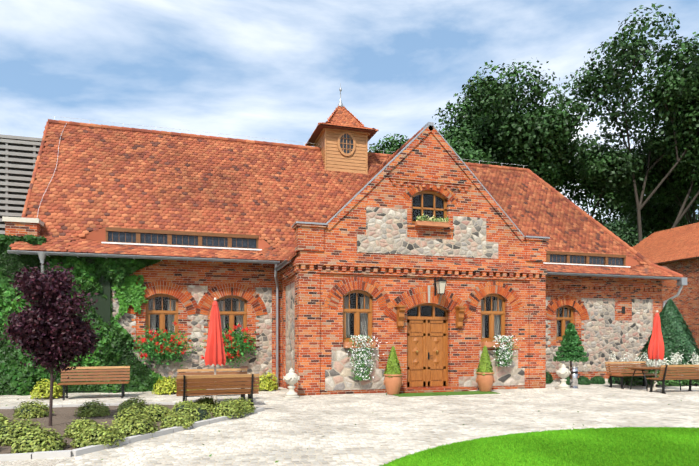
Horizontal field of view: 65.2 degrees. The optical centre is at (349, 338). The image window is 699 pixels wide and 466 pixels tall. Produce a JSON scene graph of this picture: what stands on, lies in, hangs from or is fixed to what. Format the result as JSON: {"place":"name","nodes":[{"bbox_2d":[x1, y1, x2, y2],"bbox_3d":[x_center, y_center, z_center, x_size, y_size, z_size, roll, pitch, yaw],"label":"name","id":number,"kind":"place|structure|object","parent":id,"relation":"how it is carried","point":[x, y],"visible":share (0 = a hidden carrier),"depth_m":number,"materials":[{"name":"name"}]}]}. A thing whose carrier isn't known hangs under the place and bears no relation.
{"place":"outdoors","nodes":[
{"label":"outdoors","id":0,"kind":"place"},
{"bbox_2d":[0,134,41,234],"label":"slat building","id":1,"kind":"structure","parent":0,"point":[18,156],"depth_m":21.13,"materials":[{"name":"grey"}]},
{"bbox_2d":[0,404,215,453],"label":"planting bed soil","id":2,"kind":"structure","parent":0,"point":[62,417],"depth_m":11.13,"materials":[{"name":"brown soil"}]},
{"bbox_2d":[0,402,263,460],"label":"bed kerb stones","id":3,"kind":"object","parent":2,"relation":"on","point":[67,453],"visible":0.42,"depth_m":8.77,"materials":[{"name":"grey stone"}]},
{"bbox_2d":[176,377,250,401],"bbox_3d":[-3.283,1.310,13.349,1.800,0.751,0.740,0,0,-17],"label":"frame","id":4,"kind":"object","parent":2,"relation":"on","point":[208,378],"visible":0.17,"depth_m":12.95,"materials":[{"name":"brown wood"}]},
{"bbox_2d":[205,298,225,402],"bbox_3d":[-3.282,0.340,13.344,0.560,2.690,0.546,0,0,-17],"label":"umbrella","id":5,"kind":"object","parent":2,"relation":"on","point":[215,355],"visible":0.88,"depth_m":13.23,"materials":[{"name":"red fabric"}]},
{"bbox_2d":[176,374,259,403],"bbox_3d":[-2.999,1.249,12.441,1.800,0.892,0.690,0,0,-19],"label":"bench","id":6,"kind":"object","parent":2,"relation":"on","point":[190,389],"visible":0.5,"depth_m":12.21,"materials":[{"name":"brown wood"}]},
{"bbox_2d":[41,288,571,425],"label":"plant stems","id":7,"kind":"object","parent":2,"relation":"in","point":[51,396],"visible":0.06,"depth_m":10.30,"materials":[{"name":"plant"}]},
{"bbox_2d":[0,379,698,465],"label":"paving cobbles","id":8,"kind":"object","parent":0,"point":[325,430],"depth_m":11.07,"materials":[{"name":"beige stone"}]},
{"bbox_2d":[0,458,68,465],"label":"pavement","id":9,"kind":"structure","parent":8,"relation":"on","point":[48,462],"depth_m":7.39,"materials":[{"name":"beige stone"}]},
{"bbox_2d":[57,366,129,399],"bbox_3d":[-7.186,1.249,15.412,1.800,0.892,0.690,0,0,-18],"label":"bench","id":10,"kind":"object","parent":8,"relation":"on","point":[107,373],"depth_m":15.58,"materials":[{"name":"brown wood"}]},
{"bbox_2d":[177,368,246,398],"bbox_3d":[-3.547,1.249,14.230,1.800,0.892,0.690,0,0,-17],"label":"table","id":11,"kind":"object","parent":8,"relation":"on","point":[197,371],"visible":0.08,"depth_m":14.41,"materials":[{"name":"brown wood"}]},
{"bbox_2d":[283,368,299,397],"bbox_3d":[-1.659,1.260,15.634,0.481,0.850,0.480,0,0,-35],"label":"urn","id":12,"kind":"object","parent":8,"relation":"on","point":[291,378],"visible":1,"depth_m":15.51,"materials":[{"name":"stone"}]},
{"bbox_2d":[5,125,662,395],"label":"brick walls","id":13,"kind":"structure","parent":8,"relation":"on","point":[322,263],"depth_m":17.61,"materials":[{"name":"red brick"}]},
{"bbox_2d":[2,216,44,226],"bbox_3d":[-10.093,-3.605,16.966,0.980,0.140,0.840,0,0,-17],"label":"coping","id":14,"kind":"object","parent":13,"relation":"on","point":[24,220],"visible":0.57,"depth_m":16.59,"materials":[{"name":"stone"}]},
{"bbox_2d":[37,116,524,216],"bbox_3d":[-0.753,-5.841,21.683,20.700,5.088,3.843,0,0,-17],"label":"lightning wire","id":15,"kind":"object","parent":13,"relation":"on","point":[199,131],"visible":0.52,"depth_m":21.67,"materials":[{"name":"white metal"}]},
{"bbox_2d":[146,341,510,347],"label":"window flower boxes","id":16,"kind":"object","parent":13,"relation":"attached to","point":[373,345],"depth_m":16.59,"materials":[{"name":"ceramic"}]},
{"bbox_2d":[17,126,671,276],"bbox_3d":[1.747,-5.215,20.948,25.230,5.776,6.692,0,0,-17],"label":"roof tile underlay","id":17,"kind":"object","parent":13,"relation":"on","point":[268,253],"visible":0.02,"depth_m":20.01,"materials":[{"name":"brown tile"}]},
{"bbox_2d":[7,122,686,385],"bbox_3d":[2.390,-2.613,18.796,25.370,8.495,3.100,0,0,-17],"label":"rain gutter","id":18,"kind":"object","parent":13,"relation":"attached to","point":[681,282],"visible":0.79,"depth_m":17.65,"materials":[{"name":"metal"}]},
{"bbox_2d":[127,183,588,321],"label":"brick arches","id":19,"kind":"structure","parent":13,"relation":"attached to","point":[575,303],"depth_m":17.78,"materials":[{"name":"brick"}]},
{"bbox_2d":[129,185,588,320],"bbox_3d":[1.762,-2.751,18.680,18.008,4.497,2.986,0,0,-17],"label":"arch mortar","id":20,"kind":"object","parent":19,"relation":"on","point":[160,285],"visible":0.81,"depth_m":17.84,"materials":[{"name":"beige"}]},
{"bbox_2d":[146,191,572,341],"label":"window frames","id":21,"kind":"structure","parent":13,"relation":"attached to","point":[162,313],"depth_m":18.04,"materials":[{"name":"brown wood"}]},
{"bbox_2d":[149,194,570,337],"bbox_3d":[1.717,-2.305,18.866,16.640,4.860,3.000,0,0,-17],"label":"window glass","id":22,"kind":"object","parent":21,"relation":"in","point":[224,304],"visible":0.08,"depth_m":18.09,"materials":[{"name":"glass"}]},
{"bbox_2d":[111,206,652,390],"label":"fieldstone panels","id":23,"kind":"object","parent":13,"relation":"attached to","point":[605,332],"visible":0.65,"depth_m":18.07,"materials":[{"name":"grey stone"}]},
{"bbox_2d":[407,305,444,316],"bbox_3d":[2.461,-0.895,17.564,1.500,0.480,0.001,0,0,-17],"label":"transom window glass","id":24,"kind":"object","parent":13,"relation":"attached to","point":[425,310],"visible":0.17,"depth_m":17.56,"materials":[{"name":"black glass"}]},
{"bbox_2d":[407,303,447,386],"bbox_3d":[2.466,0.205,17.545,1.500,2.680,0.120,0,0,-17],"label":"entrance door","id":25,"kind":"structure","parent":13,"relation":"attached to","point":[425,335],"depth_m":17.51,"materials":[{"name":"brown wood"}]},
{"bbox_2d":[395,305,466,327],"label":"corbels","id":26,"kind":"object","parent":13,"relation":"attached to","point":[460,310],"depth_m":17.29,"materials":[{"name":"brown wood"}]},
{"bbox_2d":[415,220,448,227],"bbox_3d":[2.613,-3.605,17.229,1.100,0.140,0.190,0,0,-17],"label":"window box","id":27,"kind":"object","parent":13,"relation":"attached to","point":[432,224],"visible":1,"depth_m":17.14,"materials":[{"name":"ceramic"}]},
{"bbox_2d":[434,277,446,295],"bbox_3d":[2.808,-1.635,17.136,0.320,0.600,0.580,0,0,-17],"label":"lantern","id":28,"kind":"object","parent":13,"relation":"attached to","point":[439,284],"depth_m":16.94,"materials":[{"name":"white glass"}]},
{"bbox_3d":[0.745,-5.310,24.128,25.130,5.490,9.200,0,0,-17],"label":"roof","id":29,"kind":"object","parent":13,"relation":"attached to","visible":0},
{"bbox_2d":[9,119,682,277],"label":"roof tiles","id":30,"kind":"object","parent":29,"relation":"on","point":[109,210],"visible":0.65,"depth_m":20.36,"materials":[{"name":"tile"}]},
{"bbox_2d":[313,128,369,173],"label":"turret wall","id":31,"kind":"structure","parent":30,"relation":"on","point":[336,157],"depth_m":22.91,"materials":[{"name":"brown wood"}]},
{"bbox_2d":[306,124,376,145],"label":"trim","id":32,"kind":"structure","parent":31,"relation":"on","point":[317,132],"depth_m":22.95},
{"bbox_2d":[305,106,378,145],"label":"cupola roof tiles","id":33,"kind":"object","parent":32,"relation":"on","point":[342,116],"visible":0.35,"depth_m":23.23,"materials":[{"name":"orange tile"}]},
{"bbox_2d":[337,83,342,107],"bbox_3d":[-0.390,-10.575,23.789,0.320,1.120,0.304,0,0,-17],"label":"finial","id":34,"kind":"object","parent":33,"relation":"on","point":[340,104],"visible":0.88,"depth_m":23.74,"materials":[{"name":"silver metal"}]},
{"bbox_2d":[340,134,352,153],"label":"oval window panes","id":35,"kind":"structure","parent":31,"relation":"in","point":[349,142],"depth_m":22.91,"materials":[{"name":"glass"}]},
{"bbox_2d":[78,228,641,265],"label":"dormer cheeks","id":36,"kind":"object","parent":30,"relation":"on","point":[99,235],"visible":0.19,"depth_m":17.82,"materials":[{"name":"red tile"}]},
{"bbox_2d":[103,227,626,265],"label":"dormer frames","id":37,"kind":"structure","parent":36,"relation":"attached to","point":[169,233],"depth_m":18.85,"materials":[{"name":"brown wood"}]},
{"bbox_2d":[108,231,622,265],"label":"dormer windows","id":38,"kind":"structure","parent":37,"relation":"in","point":[193,240],"depth_m":18.80,"materials":[{"name":"glass"}]},
{"bbox_2d":[102,242,629,267],"bbox_3d":[2.056,-3.104,20.736,21.060,0.047,0.190,0,0,-17],"label":"dormer flashing","id":39,"kind":"object","parent":30,"relation":"on","point":[135,244],"visible":0.61,"depth_m":18.68,"materials":[{"name":"white metal"}]},
{"bbox_2d":[6,381,692,462],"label":"paving weeds","id":40,"kind":"object","parent":8,"relation":"on","point":[405,413],"visible":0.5,"depth_m":10.62,"materials":[{"name":"green plant"}]},
{"bbox_2d":[384,374,402,394],"bbox_3d":[1.311,1.375,16.417,0.570,0.620,0.570,0,0,3],"label":"pot","id":41,"kind":"object","parent":8,"relation":"on","point":[393,384],"visible":0.9,"depth_m":16.22,"materials":[{"name":"ceramic"}]},
{"bbox_2d":[393,391,499,396],"bbox_3d":[2.910,1.672,16.582,3.300,0.018,0.800,0,0,-17],"label":"doormat","id":42,"kind":"object","parent":8,"relation":"on","point":[440,393],"depth_m":16.53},
{"bbox_2d":[476,372,494,391],"bbox_3d":[4.300,1.375,17.310,0.570,0.620,0.570,0,0,3],"label":"pot","id":43,"kind":"object","parent":8,"relation":"on","point":[485,383],"visible":0.94,"depth_m":17.12,"materials":[{"name":"ceramic"}]},
{"bbox_2d":[555,364,571,388],"bbox_3d":[7.156,1.260,18.268,0.481,0.850,0.480,0,0,-35],"label":"urn","id":44,"kind":"object","parent":8,"relation":"on","point":[563,372],"visible":1,"depth_m":18.16,"materials":[{"name":"stone"}]},
{"bbox_2d":[570,367,577,388],"bbox_3d":[7.606,1.320,18.506,0.300,0.730,0.300,0,0,-17],"label":"ash bin","id":45,"kind":"object","parent":8,"relation":"on","point":[574,378],"visible":0.81,"depth_m":18.40,"materials":[{"name":"silver metal"}]},
{"bbox_2d":[605,361,658,388],"bbox_3d":[9.747,1.249,18.808,1.800,0.892,0.690,0,0,-19],"label":"bench","id":46,"kind":"object","parent":8,"relation":"on","point":[620,375],"visible":0.75,"depth_m":18.87,"materials":[{"name":"brown wood"}]},
{"bbox_2d":[624,366,680,390],"bbox_3d":[10.031,1.310,17.900,1.800,0.751,0.740,0,0,-17],"label":"table","id":47,"kind":"object","parent":8,"relation":"on","point":[646,368],"visible":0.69,"depth_m":17.65,"materials":[{"name":"brown wood"}]},
{"bbox_2d":[648,310,663,390],"bbox_3d":[10.043,0.380,17.875,0.519,2.609,0.605,1,2,33],"label":"umbrella","id":48,"kind":"object","parent":8,"relation":"on","point":[656,348],"visible":0.94,"depth_m":17.76,"materials":[{"name":"red fabric"}]},
{"bbox_2d":[646,365,698,393],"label":"bench","id":49,"kind":"object","parent":8,"relation":"on","point":[665,371],"visible":0.98,"depth_m":16.81,"materials":[{"name":"brown wood"}]},
{"bbox_2d":[0,0,698,220],"label":"sky","id":50,"kind":"structure","parent":0,"point":[271,70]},
{"bbox_2d":[369,3,698,246],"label":"tree","id":51,"kind":"object","parent":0,"point":[488,137],"depth_m":42.54,"materials":[{"name":"green plant"}]},
{"bbox_3d":[5.698,1.647,4.108,12.000,0.045,12.000,0,0,-17],"label":"lawn circle","id":52,"kind":"object","parent":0,"visible":0},
{"bbox_2d":[379,426,698,465],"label":"lawn grass","id":53,"kind":"structure","parent":52,"relation":"on","point":[619,446],"depth_m":7.95,"materials":[{"name":"green plant"}]},
{"label":"terrain","id":54,"kind":"structure","parent":0,"visible":0},
{"bbox_2d":[0,213,698,453],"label":"plants","id":55,"kind":"object","parent":54,"relation":"on","point":[79,329],"visible":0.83,"depth_m":16.34,"materials":[{"name":"green plant"}]},
{"bbox_2d":[656,257,698,347],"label":"brick building","id":56,"kind":"structure","parent":54,"relation":"on","point":[686,300],"depth_m":33.02,"materials":[{"name":"red brick"}]},
{"bbox_2d":[632,222,698,262],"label":"neighbour roof tiles","id":57,"kind":"object","parent":56,"relation":"on","point":[689,237],"visible":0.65,"depth_m":36.54,"materials":[{"name":"orange tile"}]},
{"bbox_2d":[636,225,698,263],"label":"roof","id":58,"kind":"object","parent":56,"relation":"on","point":[674,248],"depth_m":34.81,"materials":[{"name":"red tile"}]}
]}

